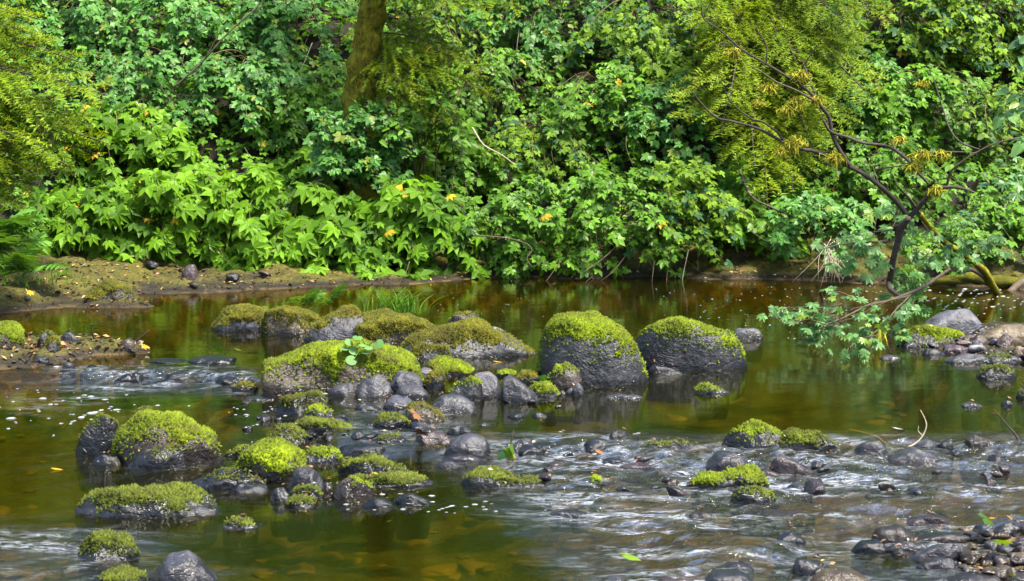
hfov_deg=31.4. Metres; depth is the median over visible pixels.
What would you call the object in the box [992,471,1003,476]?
pebble
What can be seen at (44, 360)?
stone
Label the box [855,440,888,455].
stone
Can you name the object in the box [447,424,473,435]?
stone
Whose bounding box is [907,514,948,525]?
stone
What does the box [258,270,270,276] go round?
pebble
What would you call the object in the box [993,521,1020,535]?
stone
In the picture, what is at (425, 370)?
stone
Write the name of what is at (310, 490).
stone
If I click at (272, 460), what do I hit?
boulder
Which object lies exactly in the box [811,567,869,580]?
stone
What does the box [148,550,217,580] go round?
stone
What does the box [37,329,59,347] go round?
stone
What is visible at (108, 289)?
boulder
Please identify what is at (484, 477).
stone
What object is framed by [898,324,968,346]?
boulder
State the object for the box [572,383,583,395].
stone
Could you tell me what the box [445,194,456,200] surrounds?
fallen leaf
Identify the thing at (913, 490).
pebble
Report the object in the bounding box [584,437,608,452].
pebble
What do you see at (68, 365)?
stone
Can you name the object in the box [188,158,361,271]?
bush
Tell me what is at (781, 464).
stone
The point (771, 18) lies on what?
conifer tree
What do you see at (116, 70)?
bush
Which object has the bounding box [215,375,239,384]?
stone
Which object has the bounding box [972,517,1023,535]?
stone
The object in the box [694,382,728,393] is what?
stone
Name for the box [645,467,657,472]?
pebble
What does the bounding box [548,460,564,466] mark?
pebble
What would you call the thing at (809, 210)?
bush
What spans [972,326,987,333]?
stone
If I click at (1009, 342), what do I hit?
pebble
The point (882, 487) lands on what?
pebble
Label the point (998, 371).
stone
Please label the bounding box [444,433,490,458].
stone
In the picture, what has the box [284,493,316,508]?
stone
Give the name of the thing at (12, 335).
boulder
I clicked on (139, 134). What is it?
bush
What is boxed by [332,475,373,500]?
stone
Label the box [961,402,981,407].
stone
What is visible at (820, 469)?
pebble
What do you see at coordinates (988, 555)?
stone
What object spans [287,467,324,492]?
stone
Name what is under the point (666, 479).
pebble
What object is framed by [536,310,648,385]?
boulder
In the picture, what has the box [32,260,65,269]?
grass clump
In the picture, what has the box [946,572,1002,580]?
stone
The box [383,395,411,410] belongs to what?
stone
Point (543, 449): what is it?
pebble
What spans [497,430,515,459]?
sprig
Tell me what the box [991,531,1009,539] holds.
pebble
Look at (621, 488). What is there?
pebble
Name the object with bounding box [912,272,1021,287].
mossy log
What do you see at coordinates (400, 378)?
stone
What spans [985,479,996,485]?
pebble
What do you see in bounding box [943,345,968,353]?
stone
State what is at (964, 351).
pebble
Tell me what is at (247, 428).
pebble
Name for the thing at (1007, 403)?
stone
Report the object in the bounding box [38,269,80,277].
grass clump
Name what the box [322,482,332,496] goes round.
stone
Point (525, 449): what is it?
stone
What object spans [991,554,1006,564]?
pebble
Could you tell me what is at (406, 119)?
bush
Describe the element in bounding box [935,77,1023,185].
bush
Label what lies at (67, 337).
stone
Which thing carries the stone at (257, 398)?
in the stream water
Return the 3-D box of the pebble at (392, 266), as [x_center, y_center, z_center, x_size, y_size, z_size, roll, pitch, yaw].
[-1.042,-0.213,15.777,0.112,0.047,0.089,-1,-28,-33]
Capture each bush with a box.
[0,0,174,72]
[15,180,160,260]
[39,99,203,189]
[44,40,209,141]
[107,0,319,74]
[108,162,266,270]
[156,49,319,154]
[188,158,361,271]
[222,0,384,85]
[248,62,390,166]
[255,201,408,280]
[271,127,380,221]
[302,116,420,192]
[305,94,397,195]
[344,175,491,280]
[374,95,477,183]
[381,0,503,86]
[391,104,486,195]
[424,134,526,234]
[429,46,566,150]
[445,173,588,278]
[454,0,642,86]
[474,115,623,203]
[534,159,711,277]
[535,59,694,177]
[558,0,730,104]
[619,71,745,185]
[623,154,755,269]
[715,181,842,262]
[716,140,865,213]
[764,190,888,271]
[801,42,939,149]
[815,131,967,232]
[820,0,1005,96]
[840,63,1016,179]
[900,215,1023,274]
[922,0,1023,86]
[933,162,1023,265]
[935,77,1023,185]
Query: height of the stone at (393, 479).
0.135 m
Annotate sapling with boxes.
[993,35,1023,157]
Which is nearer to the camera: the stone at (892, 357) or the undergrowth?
the stone at (892, 357)
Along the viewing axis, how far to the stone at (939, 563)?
6.42 m
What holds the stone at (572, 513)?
in the stream water
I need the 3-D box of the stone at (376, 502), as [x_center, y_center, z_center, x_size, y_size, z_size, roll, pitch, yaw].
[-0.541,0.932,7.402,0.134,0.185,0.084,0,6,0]
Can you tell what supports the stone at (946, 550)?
in the stream water
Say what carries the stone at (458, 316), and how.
in the stream water
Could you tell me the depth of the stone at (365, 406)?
9.24 m
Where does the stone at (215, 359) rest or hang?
in the stream water
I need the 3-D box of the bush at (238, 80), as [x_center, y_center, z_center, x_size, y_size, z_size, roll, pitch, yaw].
[-2.621,-1.781,17.364,1.707,1.040,1.264,0,6,0]
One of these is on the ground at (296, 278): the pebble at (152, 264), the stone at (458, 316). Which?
the pebble at (152, 264)
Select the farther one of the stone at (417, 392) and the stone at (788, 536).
the stone at (417, 392)
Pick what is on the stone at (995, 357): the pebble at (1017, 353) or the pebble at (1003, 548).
the pebble at (1017, 353)
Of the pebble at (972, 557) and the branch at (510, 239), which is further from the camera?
the branch at (510, 239)
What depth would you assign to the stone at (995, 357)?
10.86 m
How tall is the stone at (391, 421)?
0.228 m
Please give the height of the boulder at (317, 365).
0.476 m
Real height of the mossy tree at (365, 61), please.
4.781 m
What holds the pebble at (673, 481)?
on the gravel
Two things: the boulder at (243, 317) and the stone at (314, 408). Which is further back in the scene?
the boulder at (243, 317)
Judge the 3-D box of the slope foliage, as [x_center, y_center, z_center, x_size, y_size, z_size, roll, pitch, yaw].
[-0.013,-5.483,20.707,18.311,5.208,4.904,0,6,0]
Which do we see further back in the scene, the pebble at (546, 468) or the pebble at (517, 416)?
the pebble at (517, 416)
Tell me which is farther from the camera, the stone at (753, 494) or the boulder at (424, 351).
the boulder at (424, 351)
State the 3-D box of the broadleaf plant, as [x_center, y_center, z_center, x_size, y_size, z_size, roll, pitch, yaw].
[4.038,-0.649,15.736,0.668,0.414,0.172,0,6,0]
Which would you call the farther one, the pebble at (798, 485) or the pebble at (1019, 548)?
the pebble at (798, 485)
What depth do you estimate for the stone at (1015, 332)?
11.45 m
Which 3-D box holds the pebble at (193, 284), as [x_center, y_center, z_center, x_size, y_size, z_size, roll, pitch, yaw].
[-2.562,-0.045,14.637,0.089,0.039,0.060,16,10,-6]
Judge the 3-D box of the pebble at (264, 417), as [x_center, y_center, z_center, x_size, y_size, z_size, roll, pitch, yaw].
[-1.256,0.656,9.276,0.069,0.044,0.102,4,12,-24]
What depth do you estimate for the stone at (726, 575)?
6.25 m
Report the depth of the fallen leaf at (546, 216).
15.01 m
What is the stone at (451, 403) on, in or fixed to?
in the stream water
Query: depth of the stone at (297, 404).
9.44 m
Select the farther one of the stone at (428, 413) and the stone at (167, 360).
the stone at (167, 360)
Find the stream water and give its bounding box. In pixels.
[0,276,1023,580]
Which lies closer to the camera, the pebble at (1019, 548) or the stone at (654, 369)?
the pebble at (1019, 548)
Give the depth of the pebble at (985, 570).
6.28 m
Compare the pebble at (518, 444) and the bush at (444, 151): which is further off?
the bush at (444, 151)
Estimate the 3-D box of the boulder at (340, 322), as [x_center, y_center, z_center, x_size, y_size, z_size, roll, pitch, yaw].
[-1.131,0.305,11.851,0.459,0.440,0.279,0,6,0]
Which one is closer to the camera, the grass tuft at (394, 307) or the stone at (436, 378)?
the stone at (436, 378)
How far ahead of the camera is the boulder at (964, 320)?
11.95 m
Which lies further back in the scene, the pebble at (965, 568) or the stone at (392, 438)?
the stone at (392, 438)
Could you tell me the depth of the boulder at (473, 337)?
11.14 m
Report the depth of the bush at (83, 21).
17.88 m
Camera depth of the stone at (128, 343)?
11.22 m
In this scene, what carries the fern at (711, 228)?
on the ground at (296, 278)
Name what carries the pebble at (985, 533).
on the gravel
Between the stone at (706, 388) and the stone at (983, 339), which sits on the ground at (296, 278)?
the stone at (983, 339)
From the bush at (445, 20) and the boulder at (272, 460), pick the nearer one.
the boulder at (272, 460)
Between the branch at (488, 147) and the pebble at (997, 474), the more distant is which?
the branch at (488, 147)
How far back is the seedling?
9.90 m
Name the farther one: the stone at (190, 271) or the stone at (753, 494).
the stone at (190, 271)
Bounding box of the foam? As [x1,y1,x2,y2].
[6,280,1022,511]
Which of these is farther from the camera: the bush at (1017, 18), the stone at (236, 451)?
the bush at (1017, 18)
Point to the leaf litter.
(106, 336)
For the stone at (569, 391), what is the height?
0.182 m
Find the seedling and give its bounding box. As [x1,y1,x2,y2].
[339,336,383,364]
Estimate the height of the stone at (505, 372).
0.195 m
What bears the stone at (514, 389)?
on the ground at (296, 278)
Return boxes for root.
[1008,278,1023,290]
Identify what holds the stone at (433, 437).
in the stream water
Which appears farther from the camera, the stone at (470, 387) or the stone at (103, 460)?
the stone at (470, 387)
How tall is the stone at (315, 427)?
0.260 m
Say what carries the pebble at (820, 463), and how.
on the gravel
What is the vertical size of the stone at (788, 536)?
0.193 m
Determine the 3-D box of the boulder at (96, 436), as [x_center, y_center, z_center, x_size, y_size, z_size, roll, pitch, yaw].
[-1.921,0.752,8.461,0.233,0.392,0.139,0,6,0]
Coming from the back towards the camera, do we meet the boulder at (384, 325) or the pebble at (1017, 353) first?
the boulder at (384, 325)
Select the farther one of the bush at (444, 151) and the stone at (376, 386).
the bush at (444, 151)
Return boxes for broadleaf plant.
[948,202,1019,233]
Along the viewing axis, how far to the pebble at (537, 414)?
9.10 m
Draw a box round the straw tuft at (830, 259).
[810,239,851,284]
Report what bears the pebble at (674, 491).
on the gravel
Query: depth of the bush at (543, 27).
18.03 m
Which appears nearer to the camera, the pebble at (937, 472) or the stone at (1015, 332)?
the pebble at (937, 472)
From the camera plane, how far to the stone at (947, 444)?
8.32 m
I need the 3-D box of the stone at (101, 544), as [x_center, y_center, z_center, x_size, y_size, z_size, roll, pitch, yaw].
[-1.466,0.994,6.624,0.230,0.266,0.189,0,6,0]
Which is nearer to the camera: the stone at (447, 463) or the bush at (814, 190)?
the stone at (447, 463)
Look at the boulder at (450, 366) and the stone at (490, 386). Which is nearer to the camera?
the stone at (490, 386)
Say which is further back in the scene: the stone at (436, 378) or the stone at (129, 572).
the stone at (436, 378)
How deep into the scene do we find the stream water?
8.39 m
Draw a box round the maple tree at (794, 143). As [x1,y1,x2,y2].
[691,5,1023,361]
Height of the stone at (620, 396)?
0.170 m
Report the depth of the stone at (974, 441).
8.32 m
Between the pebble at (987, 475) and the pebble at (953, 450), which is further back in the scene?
the pebble at (953, 450)
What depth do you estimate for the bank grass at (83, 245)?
15.55 m
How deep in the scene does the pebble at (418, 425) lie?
8.78 m
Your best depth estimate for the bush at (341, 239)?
15.43 m
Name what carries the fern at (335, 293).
on the ground at (296, 278)
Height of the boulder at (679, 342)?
0.524 m
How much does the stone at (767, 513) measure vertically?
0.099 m
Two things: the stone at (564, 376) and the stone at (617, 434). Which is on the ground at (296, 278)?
the stone at (564, 376)
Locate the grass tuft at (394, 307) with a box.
[361,286,448,313]
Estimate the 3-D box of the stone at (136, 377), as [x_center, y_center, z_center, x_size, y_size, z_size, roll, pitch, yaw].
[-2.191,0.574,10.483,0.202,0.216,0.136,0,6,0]
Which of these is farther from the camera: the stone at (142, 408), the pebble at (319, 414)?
the stone at (142, 408)
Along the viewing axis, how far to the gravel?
11.15 m
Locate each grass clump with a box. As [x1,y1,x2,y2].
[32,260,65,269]
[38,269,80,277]
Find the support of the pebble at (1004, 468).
on the gravel
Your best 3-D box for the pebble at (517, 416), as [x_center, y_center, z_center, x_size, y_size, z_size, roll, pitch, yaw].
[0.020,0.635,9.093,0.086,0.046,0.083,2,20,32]
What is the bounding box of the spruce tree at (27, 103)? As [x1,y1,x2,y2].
[0,0,112,213]
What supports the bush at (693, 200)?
on the ground at (296, 278)
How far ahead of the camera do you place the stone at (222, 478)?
7.72 m
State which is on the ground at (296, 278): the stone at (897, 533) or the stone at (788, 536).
the stone at (897, 533)
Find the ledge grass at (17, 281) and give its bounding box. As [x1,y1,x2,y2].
[4,274,87,287]
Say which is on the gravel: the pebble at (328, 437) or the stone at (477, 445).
the pebble at (328, 437)
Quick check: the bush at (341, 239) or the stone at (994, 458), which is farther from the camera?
the bush at (341, 239)
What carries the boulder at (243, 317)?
on the ground at (296, 278)
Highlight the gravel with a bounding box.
[7,255,1023,580]
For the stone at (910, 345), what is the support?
in the stream water
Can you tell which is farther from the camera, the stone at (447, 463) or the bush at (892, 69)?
the bush at (892, 69)
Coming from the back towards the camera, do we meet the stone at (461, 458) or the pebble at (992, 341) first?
the pebble at (992, 341)
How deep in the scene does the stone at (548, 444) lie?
8.41 m
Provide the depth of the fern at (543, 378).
9.81 m
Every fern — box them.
[0,207,52,260]
[0,231,71,279]
[285,289,326,305]
[301,283,347,304]
[530,375,550,384]
[682,219,725,248]
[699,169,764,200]
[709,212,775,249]
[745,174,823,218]
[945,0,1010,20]
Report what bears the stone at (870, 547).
in the stream water
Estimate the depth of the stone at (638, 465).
8.10 m
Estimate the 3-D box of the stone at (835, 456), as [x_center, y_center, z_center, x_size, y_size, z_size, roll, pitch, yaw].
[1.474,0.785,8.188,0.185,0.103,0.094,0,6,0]
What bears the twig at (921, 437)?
on the stream water
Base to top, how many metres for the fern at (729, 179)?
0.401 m
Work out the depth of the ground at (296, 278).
16.04 m
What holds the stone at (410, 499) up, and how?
in the stream water
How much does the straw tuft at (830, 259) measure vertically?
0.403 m
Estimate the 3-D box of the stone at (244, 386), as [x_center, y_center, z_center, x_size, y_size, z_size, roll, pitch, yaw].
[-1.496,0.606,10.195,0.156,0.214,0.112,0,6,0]
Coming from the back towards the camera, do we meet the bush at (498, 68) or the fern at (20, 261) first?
the bush at (498, 68)
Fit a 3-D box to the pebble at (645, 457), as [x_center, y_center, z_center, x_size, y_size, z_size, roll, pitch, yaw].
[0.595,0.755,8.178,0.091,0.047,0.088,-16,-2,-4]
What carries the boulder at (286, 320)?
on the ground at (296, 278)
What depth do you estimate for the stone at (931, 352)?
11.17 m
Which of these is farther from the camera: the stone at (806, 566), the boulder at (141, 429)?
the boulder at (141, 429)
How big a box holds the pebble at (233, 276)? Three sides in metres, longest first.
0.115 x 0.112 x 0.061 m
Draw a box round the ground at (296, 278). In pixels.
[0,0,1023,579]
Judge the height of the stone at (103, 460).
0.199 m
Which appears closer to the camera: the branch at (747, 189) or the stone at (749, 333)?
the stone at (749, 333)
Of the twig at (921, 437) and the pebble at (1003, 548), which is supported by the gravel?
the pebble at (1003, 548)
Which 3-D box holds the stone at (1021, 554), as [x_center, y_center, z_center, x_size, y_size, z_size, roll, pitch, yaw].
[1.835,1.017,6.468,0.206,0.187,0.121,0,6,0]
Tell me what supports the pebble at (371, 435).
on the gravel
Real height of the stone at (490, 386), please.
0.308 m
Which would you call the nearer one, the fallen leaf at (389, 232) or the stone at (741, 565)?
the stone at (741, 565)
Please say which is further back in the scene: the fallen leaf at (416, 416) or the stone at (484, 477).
the fallen leaf at (416, 416)
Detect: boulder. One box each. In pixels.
[0,320,25,349]
[74,411,120,455]
[75,480,218,517]
[85,278,139,302]
[110,409,224,465]
[210,303,268,330]
[232,436,309,483]
[260,305,319,335]
[260,338,423,399]
[303,303,364,341]
[353,307,433,343]
[399,316,536,357]
[411,342,451,359]
[426,355,474,376]
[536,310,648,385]
[635,315,747,369]
[690,463,768,487]
[722,418,782,448]
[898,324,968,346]
[923,308,982,332]
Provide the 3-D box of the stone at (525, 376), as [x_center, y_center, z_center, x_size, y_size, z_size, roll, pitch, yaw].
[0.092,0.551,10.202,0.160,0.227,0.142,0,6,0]
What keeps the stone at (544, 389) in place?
in the stream water
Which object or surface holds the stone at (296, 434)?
on the ground at (296, 278)
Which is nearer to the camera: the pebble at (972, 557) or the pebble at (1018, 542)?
the pebble at (972, 557)
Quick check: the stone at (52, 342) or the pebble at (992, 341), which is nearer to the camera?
the stone at (52, 342)
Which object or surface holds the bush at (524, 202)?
on the ground at (296, 278)
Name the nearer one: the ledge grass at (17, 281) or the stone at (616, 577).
the stone at (616, 577)
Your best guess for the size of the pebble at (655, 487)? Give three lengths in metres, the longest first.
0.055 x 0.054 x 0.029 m
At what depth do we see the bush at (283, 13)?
17.77 m
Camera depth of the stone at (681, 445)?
8.29 m
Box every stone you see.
[32,355,49,364]
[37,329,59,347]
[41,335,62,352]
[61,332,81,342]
[62,362,74,368]
[77,528,140,560]
[92,564,147,580]
[93,454,121,465]
[115,372,144,382]
[120,338,136,351]
[127,441,186,470]
[132,405,153,415]
[145,358,186,363]
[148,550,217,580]
[164,372,188,380]
[181,264,197,279]
[187,355,236,363]
[192,465,266,489]
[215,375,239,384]
[222,515,257,529]
[224,443,252,456]
[229,481,268,493]
[231,380,257,391]
[245,395,273,400]
[266,422,310,443]
[269,487,289,501]
[274,390,328,415]
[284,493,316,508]
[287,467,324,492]
[290,483,323,498]
[292,415,351,438]
[303,402,332,416]
[305,444,342,463]
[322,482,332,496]
[328,382,356,396]
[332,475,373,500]
[337,452,410,474]
[339,443,385,455]
[348,470,432,487]
[354,374,394,397]
[355,402,380,410]
[362,496,392,507]
[372,411,410,429]
[373,431,406,442]
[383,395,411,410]
[390,371,422,392]
[393,493,430,505]
[395,385,430,398]
[404,400,445,423]
[416,431,450,444]
[421,367,430,379]
[422,368,446,389]
[433,393,477,413]
[436,459,458,467]
[442,453,482,462]
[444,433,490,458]
[446,310,479,322]
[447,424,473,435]
[448,374,484,403]
[461,464,545,487]
[473,371,500,397]
[496,368,516,376]
[500,376,538,402]
[515,369,539,382]
[518,444,543,456]
[529,380,560,398]
[533,441,565,447]
[547,361,583,390]
[550,509,586,517]
[566,388,572,394]
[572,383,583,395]
[575,453,598,460]
[589,474,601,481]
[602,457,622,464]
[606,394,642,399]
[608,575,631,580]
[609,430,627,439]
[619,462,649,469]
[638,439,709,449]
[648,364,683,374]
[661,575,692,580]
[689,511,714,518]
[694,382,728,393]
[705,451,750,471]
[705,569,752,580]
[720,562,753,571]
[730,484,776,504]
[734,328,763,338]
[760,510,811,516]
[761,469,777,474]
[769,454,813,474]
[776,530,805,544]
[779,427,837,450]
[792,558,829,575]
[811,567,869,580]
[823,454,851,458]
[851,539,887,554]
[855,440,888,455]
[872,524,915,542]
[879,354,900,359]
[887,446,939,465]
[887,541,927,554]
[892,548,906,556]
[903,342,916,347]
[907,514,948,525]
[910,543,960,560]
[916,531,970,543]
[916,557,955,568]
[923,348,945,355]
[926,524,947,527]
[938,439,953,449]
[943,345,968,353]
[944,353,986,363]
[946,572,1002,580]
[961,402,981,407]
[963,435,996,447]
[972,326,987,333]
[972,334,988,345]
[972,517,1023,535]
[975,362,1016,379]
[979,553,992,563]
[981,324,1023,347]
[984,351,1020,363]
[987,454,1001,461]
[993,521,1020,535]
[995,333,1013,347]
[1001,400,1012,405]
[1005,571,1023,579]
[1006,551,1023,564]
[1016,383,1023,398]
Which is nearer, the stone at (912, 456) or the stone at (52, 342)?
the stone at (912, 456)
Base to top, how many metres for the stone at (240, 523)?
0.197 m
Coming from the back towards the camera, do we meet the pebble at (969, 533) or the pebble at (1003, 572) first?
the pebble at (969, 533)
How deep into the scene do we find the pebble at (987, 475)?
7.93 m
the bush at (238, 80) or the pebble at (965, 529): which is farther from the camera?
the bush at (238, 80)
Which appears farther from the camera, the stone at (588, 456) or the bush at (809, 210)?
the bush at (809, 210)
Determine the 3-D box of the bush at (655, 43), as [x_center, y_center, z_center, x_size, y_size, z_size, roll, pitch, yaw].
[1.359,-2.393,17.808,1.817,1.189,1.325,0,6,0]
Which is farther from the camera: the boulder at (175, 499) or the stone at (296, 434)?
the stone at (296, 434)
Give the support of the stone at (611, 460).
in the stream water
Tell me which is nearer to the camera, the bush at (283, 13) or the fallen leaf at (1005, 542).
the fallen leaf at (1005, 542)
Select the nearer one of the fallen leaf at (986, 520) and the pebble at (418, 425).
the fallen leaf at (986, 520)
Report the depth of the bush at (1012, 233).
15.46 m
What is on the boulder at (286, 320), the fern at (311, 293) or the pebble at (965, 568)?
the fern at (311, 293)
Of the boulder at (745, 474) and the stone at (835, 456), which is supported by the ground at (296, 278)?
the boulder at (745, 474)
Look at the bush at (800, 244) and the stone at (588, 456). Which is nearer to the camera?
the stone at (588, 456)
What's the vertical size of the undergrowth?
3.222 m
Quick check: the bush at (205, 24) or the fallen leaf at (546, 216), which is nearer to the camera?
the fallen leaf at (546, 216)
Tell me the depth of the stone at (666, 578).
6.25 m
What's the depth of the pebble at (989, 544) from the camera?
6.64 m
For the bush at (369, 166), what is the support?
on the ground at (296, 278)
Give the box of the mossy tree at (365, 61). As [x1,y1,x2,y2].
[341,0,566,221]
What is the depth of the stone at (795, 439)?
8.30 m
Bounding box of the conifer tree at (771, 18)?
[663,0,898,200]
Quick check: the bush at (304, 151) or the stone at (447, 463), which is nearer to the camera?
the stone at (447, 463)
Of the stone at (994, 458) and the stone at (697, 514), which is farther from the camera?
the stone at (994, 458)
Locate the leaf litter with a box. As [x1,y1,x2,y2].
[0,254,1023,573]
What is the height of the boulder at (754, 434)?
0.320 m
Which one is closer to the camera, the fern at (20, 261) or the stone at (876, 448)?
the stone at (876, 448)
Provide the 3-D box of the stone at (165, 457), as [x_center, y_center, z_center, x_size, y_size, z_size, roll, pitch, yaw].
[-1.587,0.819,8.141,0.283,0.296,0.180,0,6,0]
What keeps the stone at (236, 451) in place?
in the stream water
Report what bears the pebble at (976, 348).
on the stone at (954, 349)
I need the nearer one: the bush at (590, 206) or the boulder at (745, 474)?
the boulder at (745, 474)
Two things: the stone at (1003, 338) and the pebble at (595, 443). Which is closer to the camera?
the pebble at (595, 443)
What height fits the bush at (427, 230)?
0.957 m
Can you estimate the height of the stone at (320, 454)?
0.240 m
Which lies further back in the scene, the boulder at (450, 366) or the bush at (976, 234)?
the bush at (976, 234)
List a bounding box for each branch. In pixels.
[173,0,262,87]
[472,127,514,164]
[475,235,541,266]
[583,224,625,272]
[738,169,796,218]
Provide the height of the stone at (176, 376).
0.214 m
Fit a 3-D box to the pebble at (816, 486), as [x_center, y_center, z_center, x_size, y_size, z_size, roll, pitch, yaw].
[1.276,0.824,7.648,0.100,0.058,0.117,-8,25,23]
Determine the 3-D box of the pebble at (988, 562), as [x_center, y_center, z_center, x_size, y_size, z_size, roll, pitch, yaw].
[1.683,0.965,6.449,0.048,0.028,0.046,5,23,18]
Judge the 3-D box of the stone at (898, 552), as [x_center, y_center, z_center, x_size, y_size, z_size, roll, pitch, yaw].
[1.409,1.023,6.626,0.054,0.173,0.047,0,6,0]
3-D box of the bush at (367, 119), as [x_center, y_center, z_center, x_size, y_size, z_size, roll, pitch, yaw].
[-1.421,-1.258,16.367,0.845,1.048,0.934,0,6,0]
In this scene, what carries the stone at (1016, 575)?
on the ground at (296, 278)
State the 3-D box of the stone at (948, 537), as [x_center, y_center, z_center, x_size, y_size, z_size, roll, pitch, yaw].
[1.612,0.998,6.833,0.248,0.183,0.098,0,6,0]
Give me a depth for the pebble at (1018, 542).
6.63 m
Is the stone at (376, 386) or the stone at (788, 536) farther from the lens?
the stone at (376, 386)
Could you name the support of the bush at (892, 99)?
on the ground at (296, 278)
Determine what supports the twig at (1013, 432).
on the stream water
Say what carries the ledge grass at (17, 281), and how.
on the ground at (296, 278)
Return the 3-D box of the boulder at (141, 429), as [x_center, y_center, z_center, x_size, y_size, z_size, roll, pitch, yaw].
[-1.571,0.751,8.308,0.529,0.435,0.346,0,6,0]
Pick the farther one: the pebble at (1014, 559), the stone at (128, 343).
the stone at (128, 343)
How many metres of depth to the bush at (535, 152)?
16.75 m
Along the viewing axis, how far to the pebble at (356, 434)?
8.57 m
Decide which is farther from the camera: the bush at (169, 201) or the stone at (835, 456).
the bush at (169, 201)
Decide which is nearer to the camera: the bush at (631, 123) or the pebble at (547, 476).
the pebble at (547, 476)
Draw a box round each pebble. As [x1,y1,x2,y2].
[145,260,158,267]
[188,282,198,287]
[226,273,239,280]
[242,426,252,429]
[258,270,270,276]
[259,413,271,421]
[313,409,332,416]
[325,434,331,441]
[334,414,348,419]
[351,430,363,439]
[363,432,378,438]
[388,262,397,268]
[409,421,427,428]
[507,413,524,418]
[513,439,533,449]
[528,400,536,403]
[532,412,546,416]
[539,446,546,452]
[539,472,551,480]
[544,466,552,470]
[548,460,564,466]
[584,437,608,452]
[616,486,628,490]
[634,454,654,461]
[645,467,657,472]
[650,485,659,488]
[661,476,670,482]
[666,478,678,484]
[666,486,686,495]
[786,482,803,489]
[804,478,825,494]
[813,461,824,468]
[817,467,829,472]
[878,484,895,490]
[907,487,922,493]
[914,439,937,448]
[927,342,938,347]
[931,469,942,474]
[950,448,960,453]
[955,340,971,346]
[958,527,972,530]
[959,349,971,354]
[959,549,982,563]
[962,565,970,571]
[963,531,977,535]
[963,545,976,550]
[965,335,974,339]
[969,345,985,353]
[976,536,988,543]
[979,529,993,536]
[980,471,992,478]
[980,558,993,566]
[981,567,996,574]
[984,539,1002,550]
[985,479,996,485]
[989,339,996,344]
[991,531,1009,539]
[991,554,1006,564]
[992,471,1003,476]
[992,565,1012,579]
[996,338,1012,346]
[999,465,1010,472]
[999,543,1012,553]
[1007,552,1015,556]
[1009,538,1023,547]
[1009,556,1023,565]
[1012,544,1023,551]
[1013,350,1022,356]
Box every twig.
[910,410,926,445]
[994,409,1019,439]
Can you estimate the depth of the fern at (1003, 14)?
18.04 m
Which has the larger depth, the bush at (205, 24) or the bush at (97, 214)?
the bush at (205, 24)
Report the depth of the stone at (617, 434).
8.41 m
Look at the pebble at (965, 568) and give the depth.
6.39 m
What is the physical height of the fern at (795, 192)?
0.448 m
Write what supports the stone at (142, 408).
in the stream water
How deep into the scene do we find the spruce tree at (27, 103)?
14.08 m
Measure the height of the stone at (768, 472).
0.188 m
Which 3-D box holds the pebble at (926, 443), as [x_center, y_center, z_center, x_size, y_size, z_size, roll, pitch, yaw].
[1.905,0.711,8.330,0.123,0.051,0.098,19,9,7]
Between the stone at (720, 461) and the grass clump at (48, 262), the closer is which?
the stone at (720, 461)
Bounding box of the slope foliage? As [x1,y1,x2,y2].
[175,0,558,20]
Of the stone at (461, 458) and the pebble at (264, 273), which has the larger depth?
the pebble at (264, 273)
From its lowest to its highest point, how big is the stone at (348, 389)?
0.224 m
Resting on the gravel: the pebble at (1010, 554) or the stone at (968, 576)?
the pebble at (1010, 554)
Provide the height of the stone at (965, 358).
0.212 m
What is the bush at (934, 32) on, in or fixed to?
on the ground at (296, 278)
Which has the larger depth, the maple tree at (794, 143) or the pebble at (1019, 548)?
the maple tree at (794, 143)
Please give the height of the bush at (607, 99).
1.133 m
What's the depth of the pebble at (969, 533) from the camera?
6.83 m
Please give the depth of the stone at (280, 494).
7.47 m
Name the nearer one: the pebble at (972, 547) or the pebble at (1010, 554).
the pebble at (1010, 554)
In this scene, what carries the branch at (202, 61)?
attached to the bush at (238, 80)
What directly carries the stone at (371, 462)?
in the stream water
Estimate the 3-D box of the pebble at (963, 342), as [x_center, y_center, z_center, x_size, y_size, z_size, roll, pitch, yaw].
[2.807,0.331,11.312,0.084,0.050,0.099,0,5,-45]
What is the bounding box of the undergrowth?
[0,0,1023,261]
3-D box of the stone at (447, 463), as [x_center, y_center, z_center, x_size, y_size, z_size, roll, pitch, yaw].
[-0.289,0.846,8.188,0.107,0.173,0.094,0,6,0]
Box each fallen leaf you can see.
[384,230,395,236]
[410,409,421,421]
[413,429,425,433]
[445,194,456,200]
[540,214,552,220]
[621,553,640,560]
[978,513,993,526]
[992,539,1012,545]
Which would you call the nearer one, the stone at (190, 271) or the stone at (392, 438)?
the stone at (392, 438)
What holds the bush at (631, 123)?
on the ground at (296, 278)
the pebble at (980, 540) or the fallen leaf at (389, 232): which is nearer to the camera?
the pebble at (980, 540)
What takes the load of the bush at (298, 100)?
on the ground at (296, 278)
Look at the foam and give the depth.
9.58 m
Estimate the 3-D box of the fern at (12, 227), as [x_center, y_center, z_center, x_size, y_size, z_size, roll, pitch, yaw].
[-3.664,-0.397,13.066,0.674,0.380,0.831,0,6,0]
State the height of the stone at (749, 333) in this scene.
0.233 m
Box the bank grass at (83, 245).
[8,238,177,250]
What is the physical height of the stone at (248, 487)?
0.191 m
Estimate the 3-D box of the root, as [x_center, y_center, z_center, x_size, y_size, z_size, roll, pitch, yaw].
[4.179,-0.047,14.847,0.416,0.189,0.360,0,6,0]
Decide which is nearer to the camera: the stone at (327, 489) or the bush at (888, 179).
the stone at (327, 489)
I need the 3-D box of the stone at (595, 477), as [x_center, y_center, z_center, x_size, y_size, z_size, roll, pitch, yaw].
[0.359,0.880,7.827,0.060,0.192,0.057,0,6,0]

